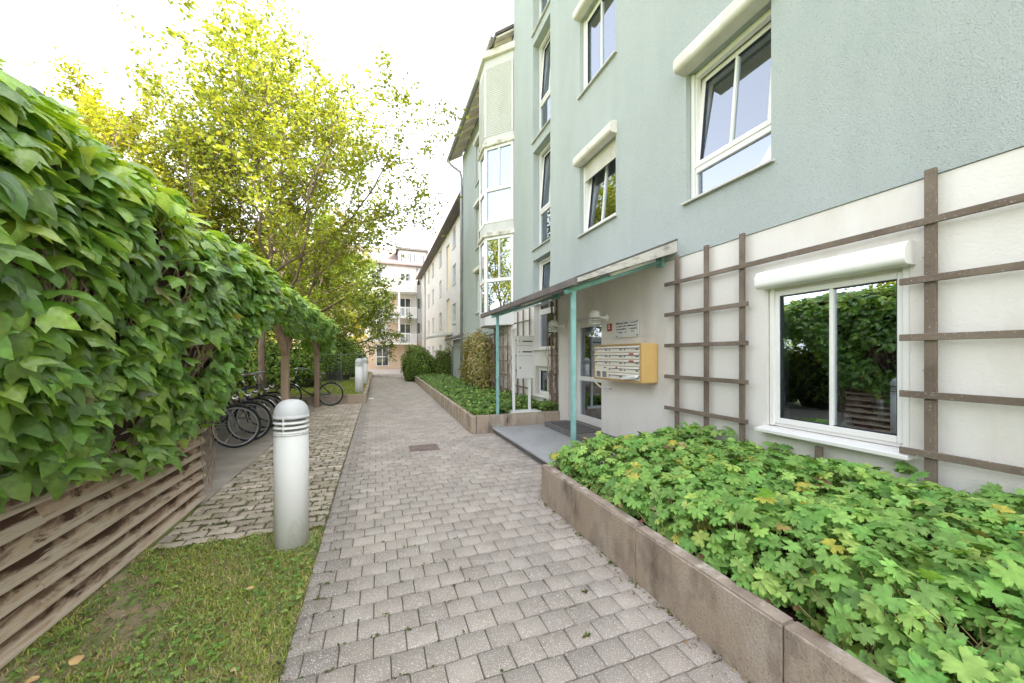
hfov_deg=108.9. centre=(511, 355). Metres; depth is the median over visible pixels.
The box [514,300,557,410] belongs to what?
bed trellis
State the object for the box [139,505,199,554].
ground
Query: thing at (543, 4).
window
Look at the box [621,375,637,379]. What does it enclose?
letter
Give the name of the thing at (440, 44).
sky
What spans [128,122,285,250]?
yellow tree
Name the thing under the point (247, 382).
garden shrub
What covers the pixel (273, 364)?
garden shrub
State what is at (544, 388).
window
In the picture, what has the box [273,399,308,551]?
bollard light
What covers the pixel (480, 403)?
ground cover
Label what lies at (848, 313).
window
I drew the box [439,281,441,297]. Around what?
window
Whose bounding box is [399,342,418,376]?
round shrub
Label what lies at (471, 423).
planter wall
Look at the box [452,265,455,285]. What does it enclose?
window
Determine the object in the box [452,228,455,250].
window
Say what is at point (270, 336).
garden shrub
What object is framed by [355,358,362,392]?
bollard light
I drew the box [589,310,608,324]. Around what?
wall lamp
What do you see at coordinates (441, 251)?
window
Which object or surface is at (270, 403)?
bicycle
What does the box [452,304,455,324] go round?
window
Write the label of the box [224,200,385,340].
garden tree
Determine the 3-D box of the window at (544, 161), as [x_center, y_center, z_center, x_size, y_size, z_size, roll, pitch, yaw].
[0.818,-3.683,8.360,0.363,2.365,1.150,0,0,-20]
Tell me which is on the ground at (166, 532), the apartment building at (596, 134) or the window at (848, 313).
the apartment building at (596, 134)
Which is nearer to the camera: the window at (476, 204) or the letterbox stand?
the letterbox stand
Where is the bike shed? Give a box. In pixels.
[0,155,319,668]
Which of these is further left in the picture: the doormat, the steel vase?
the doormat
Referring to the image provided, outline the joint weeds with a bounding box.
[147,421,749,682]
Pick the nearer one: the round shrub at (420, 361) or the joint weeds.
the joint weeds
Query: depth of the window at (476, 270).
14.05 m
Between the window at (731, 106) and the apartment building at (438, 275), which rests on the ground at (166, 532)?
the apartment building at (438, 275)
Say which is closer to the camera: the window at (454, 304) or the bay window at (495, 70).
the bay window at (495, 70)
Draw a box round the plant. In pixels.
[404,374,413,380]
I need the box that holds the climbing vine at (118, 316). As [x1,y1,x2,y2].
[0,58,338,513]
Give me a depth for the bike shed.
2.14 m
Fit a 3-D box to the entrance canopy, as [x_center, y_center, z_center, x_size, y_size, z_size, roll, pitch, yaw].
[0.690,-0.041,5.993,1.454,2.768,3.792,0,0,-20]
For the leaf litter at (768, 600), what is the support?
on the soil at (789, 611)
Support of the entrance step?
on the ground at (166, 532)
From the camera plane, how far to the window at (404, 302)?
39.88 m
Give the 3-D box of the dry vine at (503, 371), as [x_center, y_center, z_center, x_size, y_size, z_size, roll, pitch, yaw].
[-0.409,0.173,10.789,0.150,1.930,3.465,0,0,-20]
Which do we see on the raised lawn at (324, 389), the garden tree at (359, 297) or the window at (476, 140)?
the garden tree at (359, 297)
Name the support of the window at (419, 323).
in the balcony house
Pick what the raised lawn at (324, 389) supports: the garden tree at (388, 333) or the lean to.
the garden tree at (388, 333)
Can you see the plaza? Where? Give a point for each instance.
(385, 371)
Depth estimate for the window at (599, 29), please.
6.30 m
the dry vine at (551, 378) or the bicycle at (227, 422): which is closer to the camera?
the bicycle at (227, 422)
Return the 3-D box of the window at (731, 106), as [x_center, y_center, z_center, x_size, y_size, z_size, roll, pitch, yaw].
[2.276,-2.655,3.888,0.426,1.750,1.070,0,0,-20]
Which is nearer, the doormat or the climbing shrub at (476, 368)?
the doormat
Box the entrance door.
[576,318,600,427]
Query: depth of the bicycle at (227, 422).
6.15 m
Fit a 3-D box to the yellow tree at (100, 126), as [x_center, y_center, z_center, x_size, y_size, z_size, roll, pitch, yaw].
[-13.684,-3.879,11.125,7.848,10.711,7.993,0,0,-20]
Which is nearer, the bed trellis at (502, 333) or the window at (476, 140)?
the bed trellis at (502, 333)
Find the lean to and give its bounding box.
[445,334,459,377]
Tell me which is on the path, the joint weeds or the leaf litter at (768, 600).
the joint weeds
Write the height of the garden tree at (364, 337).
13.479 m
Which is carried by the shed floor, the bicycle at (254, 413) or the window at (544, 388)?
the bicycle at (254, 413)
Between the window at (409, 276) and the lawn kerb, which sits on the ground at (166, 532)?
the lawn kerb
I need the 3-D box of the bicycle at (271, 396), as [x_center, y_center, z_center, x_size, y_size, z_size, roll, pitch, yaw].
[-5.387,0.899,7.126,1.746,1.103,0.603,0,0,-18]
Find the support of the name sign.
attached to the apartment building at (596, 134)
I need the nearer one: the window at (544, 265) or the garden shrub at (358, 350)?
the window at (544, 265)
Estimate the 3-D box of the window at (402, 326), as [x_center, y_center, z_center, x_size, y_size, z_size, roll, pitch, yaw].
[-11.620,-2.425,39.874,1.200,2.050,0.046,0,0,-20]
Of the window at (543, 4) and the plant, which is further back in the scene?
the plant
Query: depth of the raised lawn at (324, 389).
12.51 m
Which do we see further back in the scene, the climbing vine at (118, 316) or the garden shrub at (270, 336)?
the garden shrub at (270, 336)
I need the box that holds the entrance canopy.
[480,238,677,446]
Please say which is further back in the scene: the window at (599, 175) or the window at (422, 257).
the window at (422, 257)
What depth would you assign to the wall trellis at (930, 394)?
2.40 m
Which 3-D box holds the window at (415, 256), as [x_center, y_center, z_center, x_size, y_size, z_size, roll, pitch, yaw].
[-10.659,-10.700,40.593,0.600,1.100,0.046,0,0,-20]
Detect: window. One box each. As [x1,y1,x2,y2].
[371,270,381,283]
[376,345,388,365]
[400,252,405,261]
[400,272,410,289]
[400,298,410,314]
[400,324,410,342]
[406,253,411,261]
[413,254,418,262]
[418,298,420,309]
[418,322,420,333]
[420,254,424,262]
[439,251,441,268]
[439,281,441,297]
[439,313,441,329]
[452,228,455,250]
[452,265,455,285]
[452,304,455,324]
[473,132,479,186]
[473,197,479,250]
[473,266,478,314]
[476,40,514,328]
[531,0,549,37]
[531,29,549,144]
[531,142,549,251]
[533,256,554,349]
[533,366,550,399]
[573,0,616,99]
[573,120,616,237]
[673,0,774,205]
[754,240,915,460]
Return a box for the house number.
[607,323,611,330]
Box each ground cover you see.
[417,373,558,415]
[548,421,1023,682]
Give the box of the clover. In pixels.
[5,527,321,682]
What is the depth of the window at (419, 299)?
40.44 m
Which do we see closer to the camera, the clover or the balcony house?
the clover
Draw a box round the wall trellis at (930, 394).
[664,167,1023,505]
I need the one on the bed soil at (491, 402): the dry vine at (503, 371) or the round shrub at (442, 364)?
the round shrub at (442, 364)
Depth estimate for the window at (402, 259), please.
40.08 m
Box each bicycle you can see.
[204,395,261,447]
[205,374,275,433]
[205,377,271,440]
[206,372,280,431]
[221,371,280,425]
[274,367,343,405]
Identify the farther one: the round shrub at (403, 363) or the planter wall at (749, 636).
the round shrub at (403, 363)
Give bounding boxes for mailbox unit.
[594,343,657,389]
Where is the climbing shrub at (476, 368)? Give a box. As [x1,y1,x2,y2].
[457,328,495,389]
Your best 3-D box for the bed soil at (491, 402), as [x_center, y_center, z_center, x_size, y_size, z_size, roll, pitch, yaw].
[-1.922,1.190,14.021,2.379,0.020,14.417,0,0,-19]
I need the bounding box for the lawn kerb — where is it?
[230,372,371,407]
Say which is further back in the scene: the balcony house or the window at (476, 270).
the balcony house
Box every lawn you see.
[0,529,321,682]
[233,372,370,397]
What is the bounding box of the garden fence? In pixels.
[271,352,362,382]
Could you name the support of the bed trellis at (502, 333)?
attached to the apartment building at (596, 134)
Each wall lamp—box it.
[548,320,564,331]
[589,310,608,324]
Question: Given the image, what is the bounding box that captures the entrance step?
[492,420,616,464]
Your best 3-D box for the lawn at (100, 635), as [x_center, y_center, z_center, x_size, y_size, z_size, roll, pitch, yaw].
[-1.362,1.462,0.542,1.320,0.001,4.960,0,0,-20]
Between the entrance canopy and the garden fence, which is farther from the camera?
the garden fence
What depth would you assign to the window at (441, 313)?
28.15 m
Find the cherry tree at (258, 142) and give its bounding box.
[101,0,469,391]
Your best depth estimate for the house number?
5.77 m
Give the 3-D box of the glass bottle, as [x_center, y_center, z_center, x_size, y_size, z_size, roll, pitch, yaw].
[2.850,0.562,3.109,0.104,0.175,0.104,0,0,-20]
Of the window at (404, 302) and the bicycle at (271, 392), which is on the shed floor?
the bicycle at (271, 392)
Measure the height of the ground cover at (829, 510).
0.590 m
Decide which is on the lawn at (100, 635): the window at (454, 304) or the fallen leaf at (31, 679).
the fallen leaf at (31, 679)
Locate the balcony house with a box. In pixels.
[252,236,427,368]
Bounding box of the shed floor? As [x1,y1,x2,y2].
[198,405,315,504]
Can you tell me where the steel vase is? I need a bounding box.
[873,398,890,433]
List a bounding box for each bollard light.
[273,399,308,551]
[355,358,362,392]
[362,358,367,383]
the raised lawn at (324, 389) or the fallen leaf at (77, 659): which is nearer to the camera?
the fallen leaf at (77, 659)
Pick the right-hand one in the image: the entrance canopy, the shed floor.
the entrance canopy
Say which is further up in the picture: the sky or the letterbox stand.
the sky
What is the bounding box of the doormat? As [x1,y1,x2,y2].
[551,421,601,433]
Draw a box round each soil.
[425,381,552,413]
[572,455,1007,682]
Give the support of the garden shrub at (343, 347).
on the raised lawn at (324, 389)
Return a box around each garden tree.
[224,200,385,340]
[230,203,411,359]
[266,207,379,345]
[273,249,412,361]
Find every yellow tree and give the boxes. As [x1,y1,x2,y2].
[23,45,231,236]
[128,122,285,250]
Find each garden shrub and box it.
[236,343,257,387]
[244,339,325,388]
[251,330,301,359]
[320,330,355,380]
[347,338,365,376]
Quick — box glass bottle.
[840,411,855,427]
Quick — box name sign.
[616,319,638,337]
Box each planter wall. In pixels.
[415,376,559,433]
[542,464,893,682]
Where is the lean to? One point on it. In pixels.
(455, 356)
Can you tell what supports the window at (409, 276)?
in the balcony house
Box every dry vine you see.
[485,325,517,391]
[545,321,558,410]
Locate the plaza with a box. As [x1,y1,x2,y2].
[368,369,402,373]
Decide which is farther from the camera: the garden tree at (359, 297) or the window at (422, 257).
the window at (422, 257)
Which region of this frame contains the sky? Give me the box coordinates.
[0,0,513,252]
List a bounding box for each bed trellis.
[490,325,508,390]
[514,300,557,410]
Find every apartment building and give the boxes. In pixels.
[416,192,459,361]
[446,0,1023,538]
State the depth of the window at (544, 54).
8.71 m
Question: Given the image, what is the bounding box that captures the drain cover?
[408,444,439,451]
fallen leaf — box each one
[25,676,39,682]
[68,655,84,664]
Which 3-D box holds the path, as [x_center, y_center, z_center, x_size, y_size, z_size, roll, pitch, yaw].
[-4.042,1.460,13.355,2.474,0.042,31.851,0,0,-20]
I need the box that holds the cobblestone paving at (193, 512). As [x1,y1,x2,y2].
[142,404,358,554]
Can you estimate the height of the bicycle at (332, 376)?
1.103 m
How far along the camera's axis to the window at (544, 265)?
8.68 m
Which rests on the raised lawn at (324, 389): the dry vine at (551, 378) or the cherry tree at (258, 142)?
the cherry tree at (258, 142)
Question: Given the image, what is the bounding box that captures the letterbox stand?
[505,335,540,413]
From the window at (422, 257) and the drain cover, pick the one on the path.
the drain cover
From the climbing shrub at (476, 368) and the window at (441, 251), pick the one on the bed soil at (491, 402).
the climbing shrub at (476, 368)
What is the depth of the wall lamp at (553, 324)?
7.09 m
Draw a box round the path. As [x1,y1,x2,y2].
[279,374,747,682]
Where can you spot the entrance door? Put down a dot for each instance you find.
(588, 394)
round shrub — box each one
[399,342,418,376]
[403,345,434,379]
[431,346,450,375]
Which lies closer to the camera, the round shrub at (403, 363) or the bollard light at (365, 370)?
the bollard light at (365, 370)
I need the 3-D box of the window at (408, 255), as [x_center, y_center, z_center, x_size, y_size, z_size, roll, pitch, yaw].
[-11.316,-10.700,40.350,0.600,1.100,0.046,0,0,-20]
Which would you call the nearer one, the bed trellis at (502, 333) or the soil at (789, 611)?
the soil at (789, 611)
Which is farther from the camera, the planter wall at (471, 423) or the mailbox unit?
the planter wall at (471, 423)
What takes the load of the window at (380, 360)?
in the balcony house
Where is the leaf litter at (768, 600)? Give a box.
[557,465,908,666]

